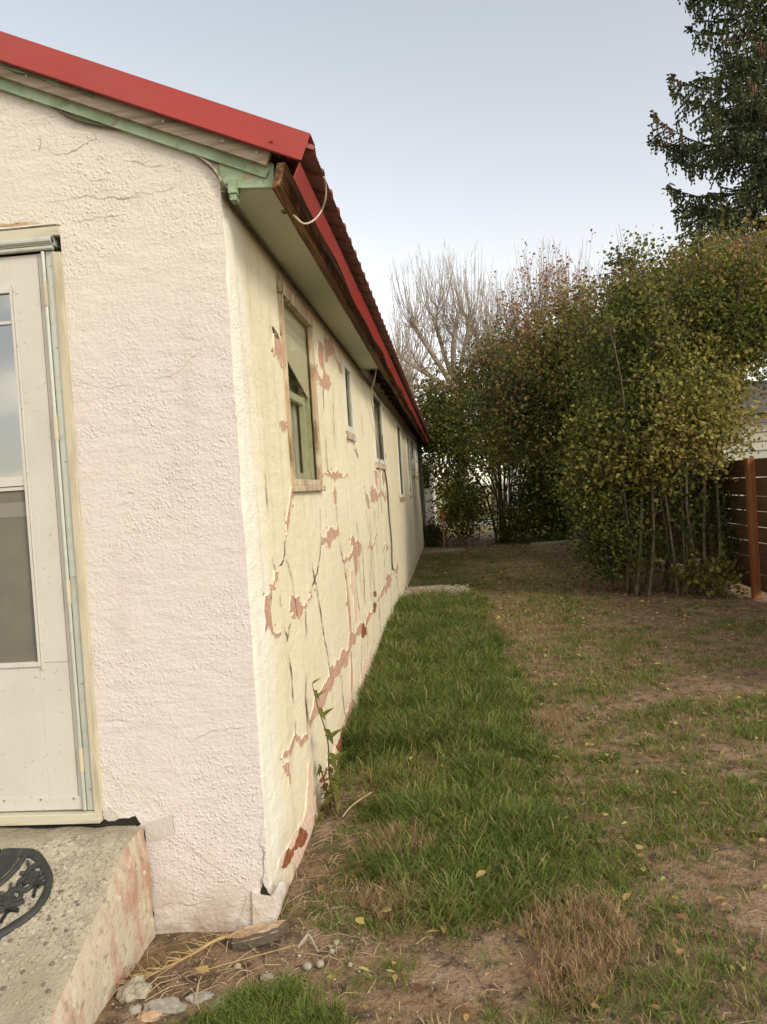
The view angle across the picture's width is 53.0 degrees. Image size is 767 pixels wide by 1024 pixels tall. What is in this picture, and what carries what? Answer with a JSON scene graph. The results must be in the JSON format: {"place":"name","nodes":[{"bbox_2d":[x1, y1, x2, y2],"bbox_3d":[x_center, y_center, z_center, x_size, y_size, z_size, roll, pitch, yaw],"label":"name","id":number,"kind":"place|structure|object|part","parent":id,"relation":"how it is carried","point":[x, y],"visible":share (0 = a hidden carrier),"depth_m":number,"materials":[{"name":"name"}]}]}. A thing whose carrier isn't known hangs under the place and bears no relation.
{"place":"outdoors","nodes":[
{"label":"outdoors","id":0,"kind":"place"},
{"bbox_2d":[0,0,766,485],"label":"sky","id":1,"kind":"structure","parent":0,"point":[498,124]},
{"bbox_2d":[94,484,766,1023],"bbox_3d":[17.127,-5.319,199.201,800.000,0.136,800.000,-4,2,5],"label":"ground","id":2,"kind":"structure","parent":0,"point":[446,958],"depth_m":3.00,"materials":[{"name":"brown soil"}]},
{"bbox_2d":[0,826,154,1023],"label":"concrete step","id":3,"kind":"object","parent":2,"relation":"on","point":[77,944],"visible":1,"depth_m":2.52,"materials":[{"name":"grey concrete"}]},
{"bbox_2d":[0,848,52,938],"bbox_3d":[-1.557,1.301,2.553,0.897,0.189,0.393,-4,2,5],"label":"doormat","id":4,"kind":"object","parent":3,"relation":"on","point":[31,876],"visible":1,"depth_m":2.60,"materials":[{"name":"black rubber"}]},
{"bbox_2d":[116,975,152,1002],"bbox_3d":[-0.814,1.566,2.517,0.104,0.065,0.102,-3,2,28],"label":"rubble stone","id":5,"kind":"object","parent":2,"relation":"on","point":[134,988],"visible":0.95,"depth_m":2.50,"materials":[{"name":"stone"}]},
{"bbox_2d":[128,1003,141,1014],"bbox_3d":[-0.786,1.578,2.431,0.043,0.029,0.043,-4,2,-7],"label":"rubble stone","id":6,"kind":"object","parent":2,"relation":"on","point":[134,1009],"visible":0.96,"depth_m":2.42,"materials":[{"name":"beige stone"}]},
{"bbox_2d":[136,1010,162,1022],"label":"rubble stone","id":7,"kind":"object","parent":2,"relation":"on","point":[148,1016],"visible":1,"depth_m":2.39,"materials":[{"name":"stone"}]},
{"bbox_2d":[143,996,186,1015],"bbox_3d":[-0.694,1.570,2.436,0.146,0.035,0.077,-4,2,5],"label":"rubble stone","id":8,"kind":"object","parent":2,"relation":"on","point":[169,1006],"visible":0.88,"depth_m":2.43,"materials":[{"name":"grey stone"}]},
{"bbox_2d":[109,932,228,998],"bbox_3d":[-0.749,1.537,2.664,0.436,0.067,0.160,-5,2,-34],"label":"fallen branch","id":9,"kind":"object","parent":2,"relation":"on","point":[147,974],"visible":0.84,"depth_m":2.63,"materials":[{"name":"beige plant"}]},
{"bbox_2d":[195,975,201,1012],"bbox_3d":[-0.596,1.554,2.482,0.023,0.024,0.213,-4,2,-14],"label":"stick","id":10,"kind":"object","parent":2,"relation":"on","point":[196,993],"visible":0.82,"depth_m":2.46,"materials":[{"name":"brown wood"}]},
{"bbox_2d":[185,991,213,1004],"bbox_3d":[-0.592,1.564,2.472,0.096,0.022,0.060,-4,2,5],"label":"rubble stone","id":11,"kind":"object","parent":2,"relation":"on","point":[203,996],"visible":0.94,"depth_m":2.46,"materials":[{"name":"grey stone"}]},
{"bbox_2d":[195,965,208,972],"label":"fallen leaf","id":12,"kind":"object","parent":2,"relation":"on","point":[202,969],"visible":1,"depth_m":2.55,"materials":[{"name":"yellow plant"}]},
{"bbox_2d":[0,31,430,933],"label":"house","id":13,"kind":"structure","parent":2,"relation":"on","point":[202,585],"depth_m":2.85,"materials":[{"name":"beige paint"}]},
{"bbox_2d":[0,254,86,811],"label":"storm door","id":14,"kind":"structure","parent":13,"relation":"in","point":[39,758],"depth_m":2.88,"materials":[{"name":"metal"}]},
{"bbox_2d":[193,154,221,181],"bbox_3d":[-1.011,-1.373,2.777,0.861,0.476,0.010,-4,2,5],"label":"cable","id":15,"kind":"object","parent":13,"relation":"attached to","point":[211,166],"visible":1,"depth_m":2.75,"materials":[{"name":"white plastic"}]},
{"bbox_2d":[49,106,389,408],"bbox_3d":[-0.686,-1.435,6.295,0.909,0.597,7.081,-4,2,5],"label":"cable","id":16,"kind":"object","parent":13,"relation":"attached to","point":[224,193],"visible":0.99,"depth_m":3.10,"materials":[{"name":"plastic"}]},
{"bbox_2d":[276,274,325,491],"bbox_3d":[-0.501,-0.624,4.113,0.184,1.040,0.880,-4,2,5],"label":"window","id":17,"kind":"structure","parent":13,"relation":"in","point":[293,318],"depth_m":4.36,"materials":[{"name":"brown wood"}]},
{"bbox_2d":[281,176,326,224],"bbox_3d":[-0.330,-1.166,2.995,0.134,0.229,0.521,-4,2,-21],"label":"wire loop","id":18,"kind":"object","parent":13,"relation":"hanging from","point":[313,220],"visible":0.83,"depth_m":2.85,"materials":[{"name":"white plastic"}]},
{"bbox_2d":[341,359,355,441],"bbox_3d":[-0.342,-0.867,6.045,0.165,0.620,0.480,-4,2,5],"label":"window","id":19,"kind":"structure","parent":13,"relation":"in","point":[346,370],"depth_m":6.21,"materials":[{"name":"white plastic"}]},
{"bbox_2d":[370,369,382,512],"bbox_3d":[-0.066,-0.669,7.742,0.073,1.393,1.279,-4,2,-1],"label":"wire","id":20,"kind":"object","parent":13,"relation":"attached to","point":[376,437],"visible":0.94,"depth_m":8.02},
{"bbox_2d":[370,388,386,469],"bbox_3d":[-0.123,-0.904,8.576,0.170,0.860,1.180,-4,2,5],"label":"window","id":21,"kind":"structure","parent":13,"relation":"in","point":[377,404],"depth_m":9.06,"materials":[{"name":"white plastic"}]},
{"bbox_2d":[381,434,393,569],"bbox_3d":[0.050,-0.095,9.155,0.020,1.632,0.440,-4,2,5],"label":"cable","id":22,"kind":"object","parent":13,"relation":"attached to","point":[388,505],"visible":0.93,"depth_m":9.26,"materials":[{"name":"plastic"}]},
{"bbox_2d":[396,422,404,501],"bbox_3d":[0.197,-0.795,12.207,0.170,1.250,0.960,-4,2,5],"label":"window","id":23,"kind":"structure","parent":13,"relation":"in","point":[398,431],"depth_m":12.60,"materials":[{"name":"white glass"}]},
{"bbox_2d":[405,434,412,497],"bbox_3d":[0.426,-0.889,14.921,0.170,1.250,0.910,-4,2,5],"label":"window","id":24,"kind":"structure","parent":13,"relation":"in","point":[407,437],"depth_m":15.28,"materials":[{"name":"grey glass"}]},
{"bbox_2d":[410,437,415,477],"bbox_3d":[0.564,-1.175,16.682,0.170,0.880,1.060,-4,2,5],"label":"window","id":25,"kind":"structure","parent":13,"relation":"in","point":[411,440],"depth_m":17.12,"materials":[{"name":"grey glass"}]},
{"bbox_2d":[415,443,418,478],"bbox_3d":[0.798,-1.233,18.668,0.040,0.850,0.840,-4,2,5],"label":"window","id":26,"kind":"structure","parent":13,"relation":"in","point":[417,476],"depth_m":18.91,"materials":[{"name":"white plastic"}]},
{"bbox_2d":[211,990,242,1010],"bbox_3d":[-0.497,1.557,2.435,0.100,0.037,0.112,-4,2,5],"label":"rubble stone","id":27,"kind":"object","parent":2,"relation":"on","point":[221,1000],"visible":0.2,"depth_m":2.43,"materials":[{"name":"stone"}]},
{"bbox_2d":[234,963,240,969],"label":"pebble","id":28,"kind":"object","parent":2,"relation":"on","point":[237,965],"visible":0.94,"depth_m":2.62,"materials":[{"name":"grey stone"}]},
{"bbox_2d":[186,944,298,976],"bbox_3d":[-0.475,1.542,2.650,0.403,0.014,0.014,-4,2,-22],"label":"stick","id":29,"kind":"object","parent":2,"relation":"on","point":[244,959],"visible":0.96,"depth_m":2.64,"materials":[{"name":"brown wood"}]},
{"bbox_2d":[225,920,286,950],"bbox_3d":[-0.463,1.533,2.782,0.220,0.082,0.122,-4,2,5],"label":"stucco chunk","id":30,"kind":"object","parent":2,"relation":"on","point":[243,938],"visible":0.99,"depth_m":2.75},
{"bbox_2d":[162,967,372,1023],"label":"grass tuft","id":31,"kind":"object","parent":2,"relation":"on","point":[232,1001],"visible":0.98,"depth_m":2.35,"materials":[{"name":"green plant"}]},
{"bbox_2d":[260,972,274,981],"bbox_3d":[-0.383,1.548,2.555,0.054,0.023,0.033,-4,2,5],"label":"rubble stone","id":32,"kind":"object","parent":2,"relation":"on","point":[267,975],"visible":0.76,"depth_m":2.55,"materials":[{"name":"grey stone"}]},
{"bbox_2d":[122,778,413,1014],"bbox_3d":[-0.356,1.520,3.313,0.966,0.046,1.973,-4,2,5],"label":"loose straw","id":33,"kind":"object","parent":2,"relation":"on","point":[304,901],"visible":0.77,"depth_m":2.73,"materials":[{"name":"plant"}]},
{"bbox_2d":[302,962,311,970],"bbox_3d":[-0.259,1.538,2.603,0.031,0.026,0.032,-4,2,5],"label":"pebble","id":34,"kind":"object","parent":2,"relation":"on","point":[306,966],"visible":0.91,"depth_m":2.59,"materials":[{"name":"grey stone"}]},
{"bbox_2d":[297,934,318,951],"bbox_3d":[-0.258,1.523,2.720,0.084,0.032,0.053,-3,2,20],"label":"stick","id":35,"kind":"object","parent":2,"relation":"on","point":[305,938],"visible":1,"depth_m":2.73,"materials":[{"name":"beige wood"}]},
{"bbox_2d":[316,959,323,967],"bbox_3d":[-0.216,1.537,2.615,0.029,0.024,0.033,-4,2,5],"label":"pebble","id":36,"kind":"object","parent":2,"relation":"on","point":[320,963],"visible":0.95,"depth_m":2.61,"materials":[{"name":"grey stone"}]},
{"bbox_2d":[333,939,339,945],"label":"pebble","id":37,"kind":"object","parent":2,"relation":"on","point":[336,941],"visible":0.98,"depth_m":2.73,"materials":[{"name":"grey stone"}]},
{"bbox_2d":[312,678,361,823],"bbox_3d":[-0.241,1.166,3.804,0.256,0.750,0.371,-4,2,-9],"label":"weed","id":38,"kind":"object","parent":2,"relation":"on","point":[336,782],"visible":0.99,"depth_m":3.77,"materials":[{"name":"green plant"}]},
{"bbox_2d":[291,795,399,935],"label":"ground weeds","id":39,"kind":"object","parent":2,"relation":"on","point":[357,804],"visible":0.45,"depth_m":3.20,"materials":[{"name":"green plant"}]},
{"bbox_2d":[342,792,371,816],"bbox_3d":[-0.139,1.465,3.861,0.031,0.057,0.216,-2,2,42],"label":"stick","id":40,"kind":"object","parent":2,"relation":"on","point":[355,803],"visible":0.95,"depth_m":3.87,"materials":[{"name":"beige wood"}]},
{"bbox_2d":[346,759,408,792],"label":"dry tuft","id":41,"kind":"object","parent":2,"relation":"on","point":[371,776],"visible":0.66,"depth_m":4.20,"materials":[{"name":"plant"}]},
{"bbox_2d":[347,807,437,867],"bbox_3d":[0.075,1.417,3.357,0.451,0.179,0.469,-3,2,33],"label":"dry tuft","id":42,"kind":"object","parent":2,"relation":"on","point":[386,836],"visible":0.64,"depth_m":3.35,"materials":[{"name":"plant"}]},
{"bbox_2d":[348,861,437,925],"bbox_3d":[0.034,1.441,2.939,0.374,0.158,0.399,-4,2,-9],"label":"dry tuft","id":43,"kind":"object","parent":2,"relation":"on","point":[367,904],"visible":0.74,"depth_m":2.91,"materials":[{"name":"plant"}]},
{"bbox_2d":[422,457,436,528],"bbox_3d":[0.669,-0.505,26.412,2.150,2.578,5.250,-4,2,5],"label":"camper trailer","id":44,"kind":"object","parent":2,"relation":"on","point":[429,496],"visible":0.13,"depth_m":24.37,"materials":[{"name":"white metal"}]},
{"bbox_3d":[0.802,-1.090,24.386,1.280,0.750,0.017,-4,2,5],"label":"window","id":45,"kind":"part","parent":44,"relation":"part of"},
{"bbox_2d":[413,756,460,778],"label":"dry tuft","id":46,"kind":"object","parent":2,"relation":"on","point":[435,770],"visible":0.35,"depth_m":4.26,"materials":[{"name":"plant"}]},
{"bbox_2d":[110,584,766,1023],"bbox_3d":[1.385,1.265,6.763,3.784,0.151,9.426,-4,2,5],"label":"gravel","id":47,"kind":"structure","parent":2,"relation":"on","point":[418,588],"depth_m":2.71,"materials":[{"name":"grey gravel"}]},
{"bbox_2d":[423,515,453,547],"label":"ground shrub","id":48,"kind":"object","parent":2,"relation":"on","point":[437,540],"visible":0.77,"depth_m":20.35,"materials":[{"name":"green plant"}]},
{"bbox_2d":[403,585,474,597],"bbox_3d":[0.742,1.206,10.975,1.084,0.160,1.300,-4,2,5],"label":"gravel pad","id":49,"kind":"object","parent":2,"relation":"on","point":[441,588],"visible":0.19,"depth_m":11.17,"materials":[{"name":"grey gravel"}]},
{"bbox_2d":[441,512,444,548],"bbox_3d":[1.497,0.502,19.171,0.044,0.990,0.024,-4,2,5],"label":"wooden stake","id":50,"kind":"object","parent":2,"relation":"on","point":[443,530],"visible":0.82,"depth_m":19.16,"materials":[{"name":"brown wood"}]},
{"bbox_2d":[424,548,464,553],"bbox_3d":[1.460,1.002,18.448,0.983,0.160,0.920,-4,2,5],"label":"gravel pad","id":51,"kind":"object","parent":2,"relation":"on","point":[456,550],"visible":0.43,"depth_m":18.31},
{"bbox_2d":[326,585,628,959],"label":"lush grass","id":52,"kind":"structure","parent":2,"relation":"on","point":[453,700],"depth_m":4.19,"materials":[{"name":"green plant"}]},
{"bbox_2d":[476,870,485,877],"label":"fallen leaf","id":53,"kind":"object","parent":52,"relation":"on","point":[480,872],"visible":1,"depth_m":2.96,"materials":[{"name":"yellow plant"}]},
{"bbox_2d":[409,304,570,547],"bbox_3d":[2.809,-2.245,20.388,5.885,6.258,3.852,-4,2,-17],"label":"lilac shrub","id":54,"kind":"object","parent":2,"relation":"on","point":[439,445],"visible":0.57,"depth_m":19.76,"materials":[{"name":"green plant"}]},
{"bbox_2d":[448,614,543,638],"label":"dry tuft","id":55,"kind":"object","parent":2,"relation":"on","point":[511,629],"visible":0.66,"depth_m":8.13,"materials":[{"name":"plant"}]},
{"bbox_2d":[482,301,601,543],"bbox_3d":[5.405,-2.447,20.386,5.774,6.335,4.702,-4,2,5],"label":"lilac shrub","id":56,"kind":"object","parent":2,"relation":"on","point":[539,479],"visible":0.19,"depth_m":19.74,"materials":[{"name":"green plant"}]},
{"bbox_2d":[527,707,577,732],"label":"dry tuft","id":57,"kind":"object","parent":2,"relation":"on","point":[545,718],"visible":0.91,"depth_m":4.98,"materials":[{"name":"plant"}]},
{"bbox_2d":[530,539,582,545],"bbox_3d":[4.276,0.766,18.993,1.379,0.080,0.195,-4,2,-8],"label":"timber edge","id":58,"kind":"object","parent":2,"relation":"on","point":[545,543],"visible":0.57,"depth_m":18.89,"materials":[{"name":"grey wood"}]},
{"bbox_2d":[362,538,766,1020],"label":"leaf litter","id":59,"kind":"object","parent":2,"relation":"on","point":[419,988],"visible":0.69,"depth_m":5.81,"materials":[{"name":"brown plant"}]},
{"bbox_2d":[521,940,619,1014],"bbox_3d":[0.557,1.458,2.414,0.325,0.118,0.323,-4,2,-26],"label":"dry tuft","id":60,"kind":"object","parent":2,"relation":"on","point":[554,967],"visible":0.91,"depth_m":2.41,"materials":[{"name":"plant"}]},
{"bbox_2d":[394,611,766,1023],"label":"straw bits","id":61,"kind":"object","parent":2,"relation":"on","point":[631,808],"visible":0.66,"depth_m":3.97,"materials":[{"name":"beige plant"}]},
{"bbox_2d":[515,876,651,981],"bbox_3d":[0.689,1.429,2.666,0.468,0.144,0.535,-4,2,5],"label":"dry tuft","id":62,"kind":"object","parent":2,"relation":"on","point":[599,928],"visible":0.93,"depth_m":2.65,"materials":[{"name":"plant"}]},
{"bbox_2d":[427,194,766,562],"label":"lilac shrub","id":63,"kind":"object","parent":2,"relation":"on","point":[524,415],"visible":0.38,"depth_m":14.02,"materials":[{"name":"green plant"}]},
{"bbox_2d":[523,201,766,597],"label":"lilac shrub","id":64,"kind":"object","parent":2,"relation":"on","point":[703,322],"visible":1,"depth_m":10.14,"materials":[{"name":"green plant"}]},
{"bbox_2d":[630,0,766,312],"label":"spruce tree","id":65,"kind":"object","parent":2,"relation":"on","point":[745,122],"visible":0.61,"depth_m":15.26,"materials":[{"name":"green plant"}]},
{"bbox_2d":[630,458,766,598],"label":"fence","id":66,"kind":"object","parent":2,"relation":"on","point":[752,504],"visible":0.23,"depth_m":9.62,"materials":[{"name":"brown wood"}]},
{"bbox_2d":[666,535,749,599],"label":"shrub","id":67,"kind":"object","parent":2,"relation":"on","point":[711,570],"visible":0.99,"depth_m":9.63,"materials":[{"name":"green plant"}]},
{"bbox_2d":[652,380,766,555],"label":"shed","id":68,"kind":"structure","parent":2,"relation":"on","point":[757,444],"depth_m":13.47,"materials":[{"name":"grey"}]},
{"bbox_2d":[436,520,506,527],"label":"road","id":69,"kind":"structure","parent":0,"point":[475,523],"depth_m":30.58,"materials":[{"name":"grey asphalt"}]},
{"bbox_2d":[238,544,766,1023],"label":"lawn","id":70,"kind":"structure","parent":0,"point":[672,808],"depth_m":3.82,"materials":[{"name":"green plant"}]},
{"bbox_2d":[317,884,324,891],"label":"fallen leaf","id":71,"kind":"object","parent":70,"relation":"on","point":[320,887],"visible":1,"depth_m":3.03,"materials":[{"name":"brown plant"}]},
{"bbox_2d":[355,917,363,923],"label":"fallen leaf","id":72,"kind":"object","parent":70,"relation":"on","point":[359,920],"visible":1,"depth_m":2.79,"materials":[{"name":"yellow plant"}]},
{"bbox_2d":[380,906,391,911],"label":"fallen leaf","id":73,"kind":"object","parent":70,"relation":"on","point":[389,909],"visible":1,"depth_m":2.84,"materials":[{"name":"yellow plant"}]},
{"bbox_2d":[623,893,630,900],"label":"fallen leaf","id":74,"kind":"object","parent":70,"relation":"on","point":[626,896],"visible":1,"depth_m":2.85,"materials":[{"name":"yellow plant"}]},
{"bbox_2d":[676,913,687,918],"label":"fallen leaf","id":75,"kind":"object","parent":70,"relation":"on","point":[683,915],"visible":1,"depth_m":2.69,"materials":[{"name":"brown plant"}]},
{"bbox_2d":[435,487,583,530],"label":"field","id":76,"kind":"structure","parent":0,"point":[475,514],"depth_m":52.13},
{"bbox_2d":[390,323,442,412],"bbox_3d":[0.411,-3.159,29.983,3.867,7.929,3.180,-2,2,42],"label":"bare tree","id":77,"kind":"object","parent":76,"relation":"on","point":[407,365],"visible":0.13,"depth_m":28.66,"materials":[{"name":"brown plant"}]},
{"bbox_2d":[386,239,508,498],"bbox_3d":[2.714,-5.782,33.816,5.924,12.634,4.243,-4,2,5],"label":"bare tree","id":78,"kind":"object","parent":76,"relation":"on","point":[414,321],"visible":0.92,"depth_m":33.01,"materials":[{"name":"brown plant"}]},
{"bbox_2d":[436,508,469,525],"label":"orange bush","id":79,"kind":"object","parent":76,"relation":"on","point":[445,517],"visible":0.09,"depth_m":29.25,"materials":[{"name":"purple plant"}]},
{"bbox_2d":[435,474,483,519],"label":"distant bush","id":80,"kind":"object","parent":76,"relation":"on","point":[451,492],"visible":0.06,"depth_m":35.69,"materials":[{"name":"green plant"}]},
{"bbox_2d":[447,266,521,515],"bbox_3d":[5.036,-5.691,36.537,3.301,11.998,3.993,-4,2,-15],"label":"bare tree","id":81,"kind":"object","parent":76,"relation":"on","point":[496,324],"visible":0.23,"depth_m":36.36,"materials":[{"name":"brown plant"}]},
{"bbox_2d":[487,229,613,344],"bbox_3d":[7.786,-5.987,34.544,5.770,12.353,3.693,-4,2,5],"label":"bare tree","id":82,"kind":"object","parent":76,"relation":"on","point":[546,279],"visible":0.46,"depth_m":34.09,"materials":[{"name":"brown plant"}]},
{"bbox_2d":[506,455,584,510],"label":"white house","id":83,"kind":"structure","parent":0,"point":[518,482],"depth_m":39.72,"materials":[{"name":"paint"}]}
]}

